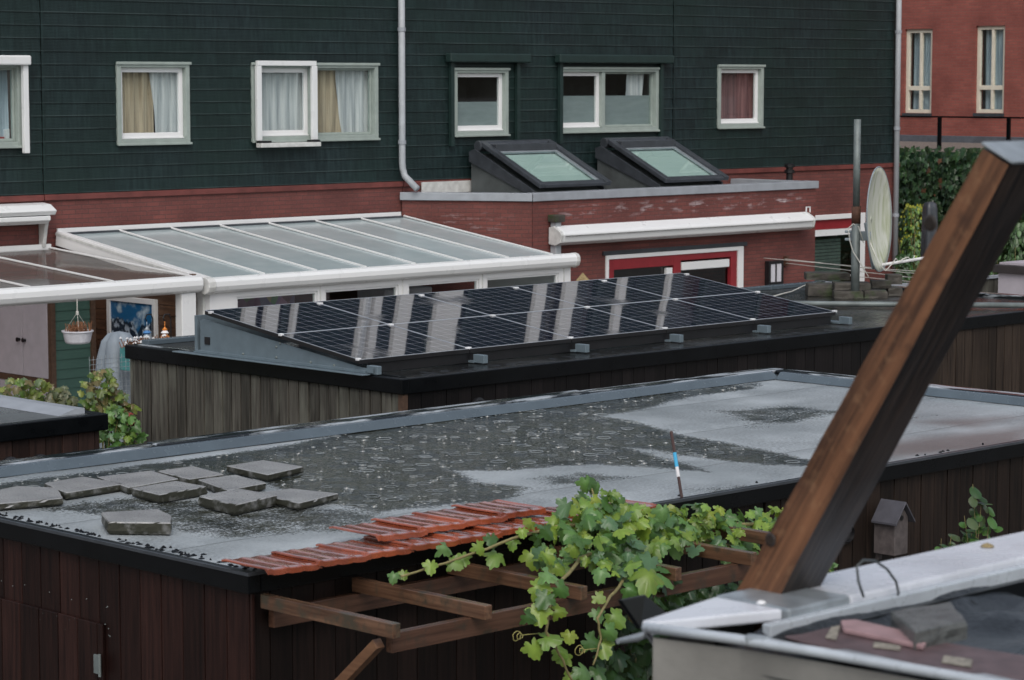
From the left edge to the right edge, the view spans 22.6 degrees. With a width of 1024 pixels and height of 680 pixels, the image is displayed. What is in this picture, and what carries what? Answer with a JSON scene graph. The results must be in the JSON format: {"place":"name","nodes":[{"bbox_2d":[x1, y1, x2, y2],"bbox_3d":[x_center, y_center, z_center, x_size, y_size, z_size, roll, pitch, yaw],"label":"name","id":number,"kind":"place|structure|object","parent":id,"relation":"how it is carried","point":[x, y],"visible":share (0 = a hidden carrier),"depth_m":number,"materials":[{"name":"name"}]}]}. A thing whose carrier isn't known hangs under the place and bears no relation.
{"place":"outdoors","nodes":[
{"label":"outdoors","id":0,"kind":"place"},
{"bbox_2d":[0,395,107,460],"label":"garden shed","id":1,"kind":"structure","parent":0,"point":[30,428],"depth_m":18.26,"materials":[{"name":"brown wood"}]},
{"bbox_2d":[37,0,402,302],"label":"terraced house","id":2,"kind":"structure","parent":0,"point":[164,111],"depth_m":37.00,"materials":[{"name":"green"}]},
{"bbox_2d":[115,62,192,145],"bbox_3d":[-5.374,-3.375,36.500,1.300,1.172,0.975,-6,8,-44],"label":"window","id":3,"kind":"structure","parent":2,"relation":"in","point":[153,98],"depth_m":36.35,"materials":[{"name":"white paint"}]},
{"bbox_2d":[251,62,380,142],"bbox_3d":[-3.223,-3.589,38.595,2.520,1.172,0.975,-6,8,-44],"label":"window","id":4,"kind":"structure","parent":2,"relation":"in","point":[347,92],"depth_m":38.54,"materials":[{"name":"white paint"}]},
{"bbox_2d":[397,0,419,190],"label":"drainpipe","id":5,"kind":"object","parent":2,"relation":"attached to","point":[406,177],"visible":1,"depth_m":39.32,"materials":[{"name":"plastic"}]},
{"bbox_2d":[357,286,431,297],"bbox_3d":[-1.664,0.174,36.429,0.900,1.860,0.600,-6,8,-44],"label":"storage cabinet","id":6,"kind":"object","parent":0,"point":[378,292],"visible":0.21,"depth_m":36.12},
{"bbox_2d":[0,367,1023,679],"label":"garden shed","id":7,"kind":"structure","parent":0,"point":[84,595],"depth_m":15.09,"materials":[{"name":"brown wood"}]},
{"bbox_2d":[0,486,62,509],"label":"stone slab","id":8,"kind":"object","parent":7,"relation":"on","point":[17,497],"depth_m":14.49,"materials":[{"name":"concrete"}]},
{"bbox_2d":[0,598,105,679],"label":"door","id":9,"kind":"structure","parent":7,"relation":"in","point":[57,646],"depth_m":13.80,"materials":[{"name":"brown wood"}]},
{"bbox_2d":[44,477,121,498],"bbox_3d":[-2.552,0.864,14.966,0.435,0.042,0.435,-6,8,-44],"label":"stone slab","id":10,"kind":"object","parent":7,"relation":"on","point":[71,488],"depth_m":14.91,"materials":[{"name":"concrete"}]},
{"bbox_2d":[101,509,171,534],"bbox_3d":[-2.001,0.980,13.708,0.359,0.067,0.460,-2,6,-15],"label":"stone slab","id":11,"kind":"object","parent":7,"relation":"on","point":[154,521],"depth_m":13.56,"materials":[{"name":"concrete"}]},
{"bbox_2d":[97,471,178,493],"bbox_3d":[-2.209,0.842,15.176,0.492,0.042,0.461,-6,8,-44],"label":"stone slab","id":12,"kind":"object","parent":7,"relation":"on","point":[129,481],"depth_m":15.14,"materials":[{"name":"concrete"}]},
{"bbox_2d":[132,481,207,502],"bbox_3d":[-1.986,0.877,14.786,0.380,0.051,0.342,-6,8,-44],"label":"stone slab","id":13,"kind":"object","parent":7,"relation":"on","point":[168,491],"depth_m":14.71,"materials":[{"name":"concrete"}]},
{"bbox_2d":[158,466,222,483],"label":"stone slab","id":14,"kind":"object","parent":7,"relation":"on","point":[192,474],"depth_m":15.37,"materials":[{"name":"concrete"}]},
{"bbox_2d":[198,475,265,492],"bbox_3d":[-1.647,0.856,15.041,0.319,0.042,0.501,-4,7,-34],"label":"stone slab","id":15,"kind":"object","parent":7,"relation":"on","point":[223,483],"depth_m":15.00,"materials":[{"name":"concrete"}]},
{"bbox_2d":[198,489,276,514],"bbox_3d":[-1.545,0.910,14.412,0.381,0.061,0.434,-6,8,-44],"label":"stone slab","id":16,"kind":"object","parent":7,"relation":"on","point":[236,501],"depth_m":14.33,"materials":[{"name":"concrete"}]},
{"bbox_2d":[227,460,303,480],"bbox_3d":[-1.503,0.796,15.630,0.365,0.042,0.492,-6,8,-44],"label":"stone slab","id":17,"kind":"object","parent":7,"relation":"on","point":[265,470],"depth_m":15.57,"materials":[{"name":"concrete"}]},
{"bbox_2d":[221,554,321,575],"bbox_3d":[-1.179,1.095,12.556,0.346,0.050,0.390,-6,8,-44],"label":"roof tile","id":18,"kind":"object","parent":7,"relation":"on","point":[274,564],"visible":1,"depth_m":12.49,"materials":[{"name":"ceramic"}]},
{"bbox_2d":[262,488,337,509],"bbox_3d":[-1.211,0.902,14.591,0.380,0.042,0.442,-6,8,-44],"label":"stone slab","id":19,"kind":"object","parent":7,"relation":"on","point":[298,499],"depth_m":14.52,"materials":[{"name":"concrete"}]},
{"bbox_2d":[271,546,370,566],"bbox_3d":[-0.952,1.072,12.755,0.340,0.050,0.385,-6,8,-44],"label":"roof tile","id":20,"kind":"object","parent":7,"relation":"on","point":[323,556],"visible":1,"depth_m":12.69,"materials":[{"name":"ceramic"}]},
{"bbox_2d":[316,538,413,558],"bbox_3d":[-0.746,1.052,12.976,0.335,0.050,0.380,-6,8,-44],"label":"roof tile","id":21,"kind":"object","parent":7,"relation":"on","point":[374,548],"visible":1,"depth_m":12.92,"materials":[{"name":"ceramic"}]},
{"bbox_2d":[14,384,799,507],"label":"rain rings","id":22,"kind":"object","parent":7,"relation":"on","point":[407,448],"visible":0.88,"depth_m":16.49,"materials":[{"name":"grey liquid"}]},
{"bbox_2d":[364,535,459,550],"bbox_3d":[-0.516,1.028,13.183,0.346,0.050,0.390,-6,8,-44],"label":"roof tile","id":23,"kind":"object","parent":7,"relation":"on","point":[425,542],"visible":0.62,"depth_m":13.07,"materials":[{"name":"ceramic"}]},
{"bbox_2d":[329,521,427,541],"bbox_3d":[-0.692,0.983,13.228,0.343,0.050,0.406,-6,8,-44],"label":"roof tile","id":24,"kind":"object","parent":23,"relation":"on","point":[381,531],"visible":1,"depth_m":13.16,"materials":[{"name":"ceramic"}]},
{"bbox_2d":[428,527,502,543],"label":"roof tile","id":25,"kind":"object","parent":7,"relation":"on","point":[468,535],"visible":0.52,"depth_m":13.29,"materials":[{"name":"ceramic"}]},
{"bbox_2d":[371,514,467,532],"bbox_3d":[-0.486,0.957,13.445,0.343,0.050,0.406,-6,8,-44],"label":"roof tile","id":26,"kind":"object","parent":25,"relation":"on","point":[428,523],"visible":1,"depth_m":13.37,"materials":[{"name":"ceramic"}]},
{"bbox_2d":[469,519,541,535],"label":"roof tile","id":27,"kind":"object","parent":7,"relation":"on","point":[508,527],"visible":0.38,"depth_m":13.48,"materials":[{"name":"ceramic"}]},
{"bbox_2d":[412,507,507,526],"bbox_3d":[-0.280,0.939,13.663,0.343,0.050,0.406,-6,8,-44],"label":"roof tile","id":28,"kind":"object","parent":27,"relation":"on","point":[473,517],"visible":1,"depth_m":13.61,"materials":[{"name":"ceramic"}]},
{"bbox_2d":[260,518,769,679],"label":"wall pergola","id":29,"kind":"object","parent":7,"relation":"attached to","point":[479,618],"depth_m":12.74,"materials":[{"name":"brown wood"}]},
{"bbox_2d":[387,474,838,679],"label":"grape vine","id":30,"kind":"object","parent":29,"relation":"on","point":[619,524],"visible":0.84,"depth_m":13.22,"materials":[{"name":"green plant"}]},
{"bbox_2d":[509,512,573,525],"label":"roof tile","id":31,"kind":"object","parent":7,"relation":"on","point":[538,519],"visible":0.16,"depth_m":13.76,"materials":[{"name":"ceramic"}]},
{"bbox_2d":[451,499,545,518],"bbox_3d":[-0.074,0.913,13.880,0.343,0.050,0.406,-6,8,-44],"label":"roof tile","id":32,"kind":"object","parent":31,"relation":"on","point":[509,509],"visible":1,"depth_m":13.82,"materials":[{"name":"ceramic"}]},
{"bbox_2d":[545,506,578,518],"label":"roof tile","id":33,"kind":"object","parent":7,"relation":"on","point":[550,509],"visible":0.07,"depth_m":14.00,"materials":[{"name":"ceramic"}]},
{"bbox_2d":[568,499,656,509],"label":"roof tile","id":34,"kind":"object","parent":7,"relation":"on","point":[651,505],"visible":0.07,"depth_m":14.27,"materials":[{"name":"ceramic"}]},
{"bbox_2d":[670,431,682,497],"bbox_3d":[0.959,0.766,14.818,0.020,0.460,0.218,-2,6,-19],"label":"marker stick","id":35,"kind":"object","parent":7,"relation":"on","point":[676,464],"visible":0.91,"depth_m":14.82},
{"bbox_2d":[871,498,914,559],"bbox_3d":[2.361,1.185,15.909,0.195,0.385,0.215,-6,8,-44],"label":"birdhouse","id":36,"kind":"object","parent":7,"relation":"attached to","point":[891,519],"visible":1,"depth_m":15.86,"materials":[{"name":"grey wood"}]},
{"bbox_2d":[402,0,673,191],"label":"terraced house","id":37,"kind":"structure","parent":0,"point":[580,79],"depth_m":41.43,"materials":[{"name":"green"}]},
{"bbox_2d":[455,68,510,136],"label":"window","id":38,"kind":"structure","parent":37,"relation":"in","point":[481,94],"depth_m":40.97,"materials":[{"name":"white paint"}]},
{"bbox_2d":[563,67,659,133],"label":"window","id":39,"kind":"structure","parent":37,"relation":"in","point":[595,99],"depth_m":43.14,"materials":[{"name":"white paint"}]},
{"bbox_2d":[672,0,901,283],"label":"terraced house","id":40,"kind":"structure","parent":0,"point":[766,89],"depth_m":46.12,"materials":[{"name":"green"}]},
{"bbox_2d":[717,64,765,128],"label":"window","id":41,"kind":"structure","parent":40,"relation":"in","point":[740,88],"depth_m":45.25,"materials":[{"name":"white paint"}]},
{"bbox_2d":[815,212,865,280],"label":"garden window","id":42,"kind":"structure","parent":40,"relation":"in","point":[828,228],"depth_m":47.35,"materials":[{"name":"white paint"}]},
{"bbox_2d":[892,0,901,269],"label":"drainpipe","id":43,"kind":"object","parent":40,"relation":"attached to","point":[895,213],"visible":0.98,"depth_m":48.09,"materials":[{"name":"metal"}]},
{"bbox_2d":[899,141,983,152],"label":"gravel terrace","id":44,"kind":"structure","parent":0,"point":[923,145],"depth_m":56.95,"materials":[{"name":"gravel"}]},
{"bbox_2d":[900,116,1023,146],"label":"metal railing","id":45,"kind":"object","parent":44,"relation":"on","point":[939,129],"visible":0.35,"depth_m":54.88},
{"bbox_2d":[992,260,1023,294],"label":"white shed","id":46,"kind":"structure","parent":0,"point":[1010,277],"depth_m":34.34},
{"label":"garden soil","id":47,"kind":"structure","parent":0,"visible":0},
{"bbox_2d":[0,377,60,402],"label":"climbing plant","id":48,"kind":"object","parent":47,"relation":"on","point":[24,385],"visible":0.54,"depth_m":22.06,"materials":[{"name":"green plant"}]},
{"bbox_2d":[44,385,78,406],"bbox_3d":[-3.917,1.470,22.306,0.388,2.155,0.201,-6,8,-44],"label":"climbing plant","id":49,"kind":"object","parent":47,"relation":"on","point":[62,393],"visible":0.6,"depth_m":22.18,"materials":[{"name":"green plant"}]},
{"bbox_2d":[77,368,124,447],"bbox_3d":[-3.606,1.387,22.482,0.452,2.284,0.263,-6,8,-44],"label":"climbing plant","id":50,"kind":"object","parent":47,"relation":"on","point":[102,399],"visible":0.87,"depth_m":22.35,"materials":[{"name":"green plant"}]},
{"bbox_2d":[99,403,147,448],"bbox_3d":[-3.475,1.541,22.474,0.625,1.980,0.370,-6,8,-44],"label":"climbing plant","id":51,"kind":"object","parent":47,"relation":"on","point":[120,427],"visible":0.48,"depth_m":22.38,"materials":[{"name":"green plant"}]},
{"bbox_2d":[109,389,141,444],"bbox_3d":[-3.469,1.465,22.754,0.431,2.072,0.280,-6,8,-44],"label":"climbing plant","id":52,"kind":"object","parent":47,"relation":"on","point":[127,406],"visible":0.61,"depth_m":22.65,"materials":[{"name":"green plant"}]},
{"label":"ground","id":53,"kind":"structure","parent":0,"visible":0},
{"bbox_2d":[0,0,43,280],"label":"terraced house","id":54,"kind":"structure","parent":53,"relation":"on","point":[21,171],"depth_m":34.69,"materials":[{"name":"green"}]},
{"bbox_2d":[0,65,21,148],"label":"window","id":55,"kind":"structure","parent":54,"relation":"in","point":[10,75],"depth_m":34.65,"materials":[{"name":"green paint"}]},
{"bbox_2d":[0,202,56,246],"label":"awning","id":56,"kind":"object","parent":54,"relation":"attached to","point":[26,213],"visible":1,"depth_m":34.59,"materials":[{"name":"white plastic"}]},
{"bbox_2d":[0,279,95,407],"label":"garden shed","id":57,"kind":"object","parent":53,"relation":"on","point":[34,346],"visible":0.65,"depth_m":32.95,"materials":[{"name":"green wood"}]},
{"bbox_2d":[0,244,203,335],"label":"patio canopy","id":58,"kind":"object","parent":53,"relation":"on","point":[185,288],"visible":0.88,"depth_m":32.07,"materials":[{"name":"grey"}]},
{"bbox_2d":[61,302,93,343],"bbox_3d":[-5.317,-0.230,31.317,0.390,0.538,0.390,-6,8,-44],"label":"hanging planter","id":59,"kind":"object","parent":58,"relation":"hanging from","point":[74,333],"visible":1,"depth_m":31.23,"materials":[{"name":"plastic"}]},
{"bbox_2d":[89,354,130,445],"bbox_3d":[-3.636,1.163,23.689,0.626,2.078,0.004,-6,8,-44],"label":"wire trellis","id":60,"kind":"object","parent":53,"relation":"on","point":[97,359],"visible":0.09,"depth_m":23.50,"materials":[{"name":"metal"}]},
{"bbox_2d":[95,331,132,448],"bbox_3d":[-4.098,0.985,26.997,0.502,2.162,0.526,3,6,24],"label":"covered parasol","id":61,"kind":"object","parent":53,"relation":"on","point":[110,345],"visible":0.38,"depth_m":26.75,"materials":[{"name":"fabric"}]},
{"bbox_2d":[53,262,196,358],"bbox_3d":[-5.178,0.184,34.169,0.090,2.300,3.100,-6,8,-44],"label":"wooden fence","id":62,"kind":"object","parent":53,"relation":"on","point":[121,273],"visible":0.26,"depth_m":34.21,"materials":[{"name":"wood"}]},
{"bbox_2d":[106,297,157,340],"bbox_3d":[-5.024,-0.162,33.863,0.055,0.810,1.080,-6,8,-44],"label":"framed picture","id":63,"kind":"object","parent":62,"relation":"attached to","point":[127,315],"visible":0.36,"depth_m":33.83,"materials":[{"name":"paper"}]},
{"bbox_2d":[119,334,169,370],"bbox_3d":[-3.812,1.018,26.725,0.614,2.152,0.253,-6,8,-44],"label":"dried flower trough","id":64,"kind":"object","parent":53,"relation":"on","point":[123,359],"visible":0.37,"depth_m":26.50,"materials":[{"name":"teal plastic"}]},
{"bbox_2d":[142,314,153,338],"bbox_3d":[-3.931,0.852,27.721,0.128,2.278,0.108,-1,6,-9],"label":"garden ornament","id":65,"kind":"object","parent":53,"relation":"on","point":[146,332],"visible":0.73,"depth_m":27.61,"materials":[{"name":"ceramic"}]},
{"bbox_2d":[161,314,171,337],"bbox_3d":[-3.760,0.843,27.888,0.128,2.263,0.108,-1,6,-9],"label":"garden ornament","id":66,"kind":"object","parent":53,"relation":"on","point":[164,331],"visible":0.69,"depth_m":27.78,"materials":[{"name":"ceramic"}]},
{"bbox_2d":[55,212,580,349],"bbox_3d":[-2.654,-0.273,36.401,6.830,2.755,3.511,-6,8,-44],"label":"conservatory","id":67,"kind":"object","parent":53,"relation":"on","point":[230,262],"visible":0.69,"depth_m":35.73,"materials":[{"name":"white glass"}]},
{"bbox_2d":[238,295,294,307],"bbox_3d":[-3.592,-0.464,34.607,0.081,0.400,1.700,6,8,45],"label":"window","id":68,"kind":"structure","parent":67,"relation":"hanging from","point":[264,301],"depth_m":34.89,"materials":[{"name":"glass"}]},
{"bbox_2d":[237,291,316,307],"bbox_3d":[-3.114,0.203,33.804,1.366,1.631,0.050,-6,8,-44],"label":"window","id":69,"kind":"structure","parent":67,"relation":"in","point":[314,292],"depth_m":33.78,"materials":[{"name":"white plastic"}]},
{"bbox_2d":[325,285,397,300],"bbox_3d":[-2.060,0.099,34.830,1.316,1.631,0.050,-6,8,-44],"label":"window","id":70,"kind":"structure","parent":67,"relation":"in","point":[395,286],"depth_m":34.80,"materials":[{"name":"white plastic"}]},
{"bbox_2d":[408,279,477,293],"bbox_3d":[-0.977,-0.009,35.884,1.346,1.631,0.050,-6,8,-44],"label":"window","id":71,"kind":"structure","parent":67,"relation":"in","point":[475,280],"depth_m":35.85,"materials":[{"name":"white plastic"}]},
{"bbox_2d":[487,273,556,282],"bbox_3d":[0.131,-0.119,36.963,1.446,1.631,0.050,-6,8,-44],"label":"window","id":72,"kind":"structure","parent":67,"relation":"in","point":[555,274],"depth_m":36.94,"materials":[{"name":"white plastic"}]},
{"bbox_2d":[125,281,1023,443],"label":"garden shed","id":73,"kind":"structure","parent":53,"relation":"on","point":[174,395],"depth_m":22.66,"materials":[{"name":"brown wood"}]},
{"bbox_2d":[172,273,851,375],"bbox_3d":[0.187,-0.220,23.786,6.344,0.394,2.610,-6,8,-44],"label":"solar panel array","id":74,"kind":"object","parent":73,"relation":"on","point":[433,328],"visible":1,"depth_m":22.95,"materials":[{"name":"black glass"}]},
{"bbox_2d":[805,282,832,295],"bbox_3d":[3.533,-0.566,28.509,0.513,0.135,0.310,0,6,0],"label":"paving brick","id":75,"kind":"object","parent":73,"relation":"on","point":[819,289],"visible":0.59,"depth_m":28.36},
{"bbox_2d":[804,271,849,279],"bbox_3d":[3.574,-0.729,29.064,0.502,0.084,0.289,0,6,0],"label":"paving brick","id":76,"kind":"object","parent":73,"relation":"on","point":[821,275],"visible":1,"depth_m":28.93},
{"bbox_2d":[832,290,863,298],"bbox_3d":[3.691,-0.502,28.135,0.326,0.085,0.210,0,6,0],"label":"paving brick","id":77,"kind":"object","parent":73,"relation":"on","point":[843,294],"visible":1,"depth_m":28.04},
{"bbox_2d":[832,281,870,289],"bbox_3d":[3.742,-0.599,28.243,0.406,0.087,0.233,0,6,0],"label":"paving brick","id":78,"kind":"object","parent":77,"relation":"on","point":[846,285],"visible":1,"depth_m":28.14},
{"bbox_2d":[862,290,887,298],"bbox_3d":[3.986,-0.504,28.132,0.260,0.090,0.210,0,6,1],"label":"paving brick","id":79,"kind":"object","parent":73,"relation":"on","point":[875,294],"visible":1,"depth_m":28.03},
{"bbox_2d":[845,119,921,290],"bbox_3d":[4.209,-1.426,27.918,0.925,1.951,1.069,-5,7,-38],"label":"satellite dish","id":80,"kind":"object","parent":73,"relation":"on","point":[876,234],"visible":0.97,"depth_m":28.10,"materials":[{"name":"metal"}]},
{"bbox_2d":[885,273,901,284],"bbox_3d":[4.309,-0.689,28.919,0.171,0.113,0.228,0,6,0],"label":"paving brick","id":81,"kind":"object","parent":73,"relation":"on","point":[894,278],"visible":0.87,"depth_m":28.81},
{"bbox_2d":[886,286,902,295],"bbox_3d":[4.250,-0.541,28.464,0.170,0.096,0.211,0,6,-1],"label":"paving brick","id":82,"kind":"object","parent":73,"relation":"on","point":[894,291],"visible":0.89,"depth_m":28.37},
{"bbox_2d":[870,279,890,287],"bbox_3d":[4.095,-0.624,28.456,0.221,0.088,0.208,0,6,0],"label":"paving brick","id":83,"kind":"object","parent":82,"relation":"on","point":[881,283],"visible":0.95,"depth_m":28.36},
{"bbox_2d":[795,301,1023,307],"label":"roof conduit","id":84,"kind":"object","parent":73,"relation":"on","point":[893,304],"visible":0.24,"depth_m":26.82,"materials":[{"name":"metal"}]},
{"bbox_2d":[400,178,818,291],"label":"brick extension","id":85,"kind":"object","parent":53,"relation":"on","point":[519,218],"visible":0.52,"depth_m":41.04,"materials":[{"name":"red brick"}]},
{"bbox_2d":[469,139,611,192],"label":"roof skylight","id":86,"kind":"object","parent":85,"relation":"on","point":[526,166],"visible":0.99,"depth_m":40.31,"materials":[{"name":"grey metal"}]},
{"bbox_2d":[548,214,564,253],"bbox_3d":[0.685,-0.673,39.506,0.220,2.521,0.170,-6,8,-44],"label":"rainwater pipe","id":87,"kind":"object","parent":85,"relation":"attached to","point":[555,220],"visible":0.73,"depth_m":39.36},
{"bbox_2d":[595,136,728,188],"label":"roof skylight","id":88,"kind":"object","parent":85,"relation":"on","point":[636,162],"visible":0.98,"depth_m":42.29,"materials":[{"name":"glass"}]},
{"bbox_2d":[609,250,736,286],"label":"sliding door","id":89,"kind":"structure","parent":85,"relation":"in","point":[674,261],"depth_m":41.66,"materials":[{"name":"red paint"}]},
{"bbox_2d":[549,207,815,245],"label":"awning","id":90,"kind":"object","parent":85,"relation":"attached to","point":[635,231],"visible":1,"depth_m":41.13,"materials":[{"name":"white plastic"}]},
{"bbox_2d":[765,260,783,284],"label":"wall lamp","id":91,"kind":"object","parent":85,"relation":"attached to","point":[774,272],"visible":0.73,"depth_m":43.14,"materials":[{"name":"black plastic"}]},
{"bbox_2d":[784,163,794,179],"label":"roof vent","id":92,"kind":"object","parent":85,"relation":"on","point":[789,171],"visible":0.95,"depth_m":45.11,"materials":[{"name":"black plastic"}]},
{"bbox_2d":[765,256,913,281],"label":"clothes line","id":93,"kind":"object","parent":85,"relation":"attached to","point":[786,259],"visible":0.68,"depth_m":41.89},
{"bbox_2d":[642,531,1023,679],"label":"flat roof dormer","id":94,"kind":"object","parent":53,"relation":"on","point":[979,585],"visible":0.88,"depth_m":6.38,"materials":[{"name":"metal"}]},
{"bbox_2d":[616,595,665,645],"bbox_3d":[0.370,0.825,7.005,0.162,0.144,1.030,0,6,1],"label":"solar lamp","id":95,"kind":"object","parent":94,"relation":"attached to","point":[639,609],"visible":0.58,"depth_m":7.34,"materials":[{"name":"metal"}]},
{"bbox_2d":[855,559,899,597],"bbox_3d":[0.927,0.637,6.505,0.189,0.178,0.007,-6,8,-44],"label":"loop of cable","id":96,"kind":"object","parent":94,"relation":"on","point":[882,566],"visible":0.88,"depth_m":6.47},
{"bbox_2d":[737,141,1023,631],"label":"timber brace","id":97,"kind":"object","parent":94,"relation":"attached to","point":[808,534],"visible":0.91,"depth_m":6.22,"materials":[{"name":"brown wood"}]},
{"bbox_2d":[785,619,1023,679],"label":"roof surface","id":98,"kind":"object","parent":94,"relation":"on","point":[873,639],"visible":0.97,"depth_m":6.07,"materials":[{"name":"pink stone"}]},
{"bbox_2d":[890,602,967,649],"bbox_3d":[1.023,0.698,6.249,0.174,0.049,0.354,0,6,-3],"label":"stone block","id":99,"kind":"object","parent":94,"relation":"on","point":[933,625],"depth_m":6.19,"materials":[{"name":"stone"}]},
{"bbox_2d":[892,254,915,282],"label":"garden bush","id":100,"kind":"object","parent":53,"relation":"on","point":[903,266],"visible":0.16,"depth_m":47.72,"materials":[{"name":"green plant"}]},
{"bbox_2d":[898,203,922,282],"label":"garden bush","id":101,"kind":"object","parent":53,"relation":"on","point":[913,224],"visible":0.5,"depth_m":52.01,"materials":[{"name":"green plant"}]},
{"bbox_2d":[920,202,937,260],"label":"folded parasol","id":102,"kind":"object","parent":53,"relation":"on","point":[929,208],"visible":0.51,"depth_m":45.74,"materials":[{"name":"fabric"}]},
{"bbox_2d":[893,275,997,292],"bbox_3d":[6.271,0.153,35.788,5.600,2.039,0.090,-6,8,-44],"label":"wooden fence","id":103,"kind":"object","parent":53,"relation":"on","point":[991,285],"visible":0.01,"depth_m":36.14,"materials":[{"name":"wood"}]},
{"bbox_2d":[935,535,955,549],"bbox_3d":[2.615,1.429,15.549,0.181,0.482,0.155,-6,8,-44],"label":"garden shrub","id":104,"kind":"object","parent":53,"relation":"on","point":[951,544],"visible":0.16,"depth_m":15.55,"materials":[{"name":"green plant"}]},
{"bbox_2d":[898,145,1023,280],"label":"ivy wall","id":105,"kind":"structure","parent":53,"relation":"on","point":[926,174],"depth_m":54.34,"materials":[{"name":"green plant"}]},
{"bbox_2d":[900,0,1023,142],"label":"brick building","id":106,"kind":"structure","parent":53,"relation":"on","point":[962,57],"depth_m":57.89,"materials":[{"name":"red brick"}]},
{"bbox_2d":[906,29,931,112],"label":"window","id":107,"kind":"structure","parent":106,"relation":"in","point":[922,86],"depth_m":58.89,"materials":[{"name":"beige paint"}]},
{"bbox_2d":[976,26,1004,112],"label":"window","id":108,"kind":"structure","parent":106,"relation":"in","point":[995,42],"depth_m":57.48,"materials":[{"name":"beige paint"}]},
{"bbox_2d":[948,486,1002,544],"bbox_3d":[2.882,1.394,15.783,0.298,1.042,0.549,4,7,33],"label":"garden shrub","id":109,"kind":"object","parent":53,"relation":"on","point":[976,523],"visible":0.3,"depth_m":15.73,"materials":[{"name":"green plant"}]},
{"bbox_2d":[990,220,1023,274],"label":"garden bush","id":110,"kind":"object","parent":53,"relation":"on","point":[1014,249],"visible":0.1,"depth_m":46.47,"materials":[{"name":"green plant"}]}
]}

